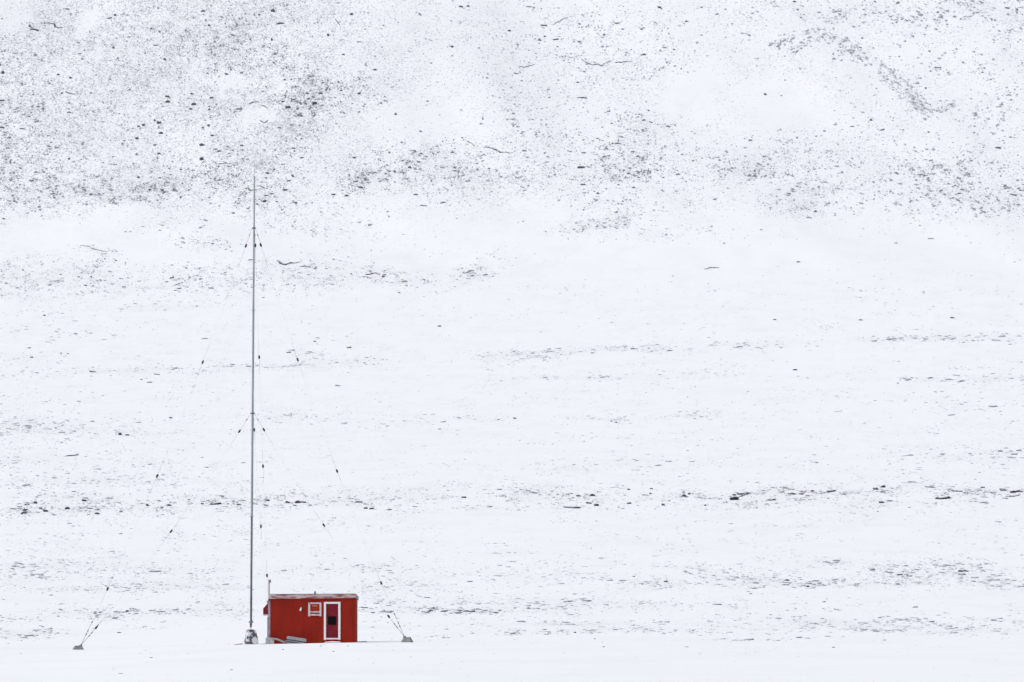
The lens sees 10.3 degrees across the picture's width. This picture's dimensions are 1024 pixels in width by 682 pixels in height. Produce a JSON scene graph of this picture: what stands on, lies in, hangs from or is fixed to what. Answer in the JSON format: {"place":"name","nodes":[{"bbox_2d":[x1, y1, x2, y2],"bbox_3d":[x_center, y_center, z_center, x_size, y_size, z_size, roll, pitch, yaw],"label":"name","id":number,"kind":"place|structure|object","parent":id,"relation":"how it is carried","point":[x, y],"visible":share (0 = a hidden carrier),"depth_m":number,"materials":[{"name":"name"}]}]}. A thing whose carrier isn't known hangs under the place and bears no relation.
{"place":"outdoors","nodes":[
{"label":"outdoors","id":0,"kind":"place"},
{"bbox_2d":[0,0,1023,681],"bbox_3d":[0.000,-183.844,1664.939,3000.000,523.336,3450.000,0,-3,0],"label":"snow ground","id":1,"kind":"structure","parent":0,"point":[788,280],"depth_m":1533.32,"materials":[{"name":"white snow"}]},
{"bbox_2d":[72,645,83,649],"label":"guy anchor","id":2,"kind":"object","parent":1,"relation":"on","point":[79,647],"visible":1,"depth_m":310.39,"materials":[{"name":"concrete"}]},
{"bbox_2d":[81,415,249,644],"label":"guy wire","id":3,"kind":"object","parent":2,"relation":"attached to","point":[164,540],"visible":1,"depth_m":313.25,"materials":[{"name":"metal"}]},
{"bbox_2d":[82,227,252,641],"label":"guy wire","id":4,"kind":"object","parent":2,"relation":"attached to","point":[168,448],"visible":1,"depth_m":313.10,"materials":[{"name":"metal"}]},
{"bbox_2d":[244,629,258,643],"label":"mast plinth","id":5,"kind":"structure","parent":1,"relation":"on","point":[251,637],"depth_m":315.30,"materials":[{"name":"concrete"}]},
{"bbox_2d":[248,163,255,626],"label":"radio mast","id":6,"kind":"object","parent":5,"relation":"on","point":[252,516],"visible":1,"depth_m":316.08,"materials":[{"name":"grey metal"}]},
{"bbox_2d":[255,235,267,590],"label":"guy wire","id":7,"kind":"object","parent":1,"relation":"attached to","point":[261,423],"visible":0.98,"depth_m":321.74,"materials":[{"name":"metal"}]},
{"bbox_2d":[265,638,273,643],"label":"footing block","id":8,"kind":"structure","parent":1,"relation":"on","point":[269,640],"depth_m":313.93,"materials":[{"name":"concrete"}]},
{"bbox_2d":[277,260,298,264],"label":"rock ledge","id":9,"kind":"object","parent":1,"relation":"on","point":[280,262],"visible":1,"depth_m":1793.13,"materials":[{"name":"stone"}]},
{"bbox_2d":[274,636,306,643],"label":"pulk sled","id":10,"kind":"object","parent":1,"relation":"on","point":[292,640],"visible":0.91,"depth_m":313.88,"materials":[{"name":"grey plastic"}]},
{"bbox_2d":[263,580,358,643],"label":"hut","id":11,"kind":"object","parent":1,"relation":"on","point":[320,618],"visible":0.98,"depth_m":314.59,"materials":[{"name":"red paint"}]},
{"bbox_2d":[308,602,320,615],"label":"window","id":12,"kind":"structure","parent":11,"relation":"in","point":[314,608],"depth_m":314.56,"materials":[{"name":"white paint"}]},
{"bbox_2d":[324,602,339,642],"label":"door","id":13,"kind":"structure","parent":11,"relation":"in","point":[331,609],"depth_m":314.56,"materials":[{"name":"red paint"}]},
{"bbox_2d":[401,636,412,641],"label":"guy anchor","id":14,"kind":"object","parent":1,"relation":"on","point":[406,639],"visible":1,"depth_m":310.43,"materials":[{"name":"concrete"}]},
{"bbox_2d":[255,227,403,634],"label":"guy wire","id":15,"kind":"object","parent":14,"relation":"attached to","point":[325,439],"visible":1,"depth_m":313.24,"materials":[{"name":"metal"}]},
{"bbox_2d":[255,415,403,635],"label":"guy wire","id":16,"kind":"object","parent":14,"relation":"attached to","point":[323,524],"visible":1,"depth_m":313.34,"materials":[{"name":"metal"}]},
{"bbox_2d":[0,0,1023,681],"bbox_3d":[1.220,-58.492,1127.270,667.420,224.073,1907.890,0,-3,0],"label":"scattered stones","id":17,"kind":"object","parent":1,"relation":"on","point":[584,600],"visible":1,"depth_m":1894.35,"materials":[{"name":"stone"}]},
{"bbox_2d":[564,506,580,507],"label":"boulder","id":18,"kind":"object","parent":1,"relation":"on","point":[572,507],"visible":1,"depth_m":820.83,"materials":[{"name":"stone"}]},
{"bbox_2d":[935,496,950,498],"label":"boulder","id":19,"kind":"object","parent":1,"relation":"on","point":[943,497],"visible":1,"depth_m":858.25,"materials":[{"name":"stone"}]}
]}

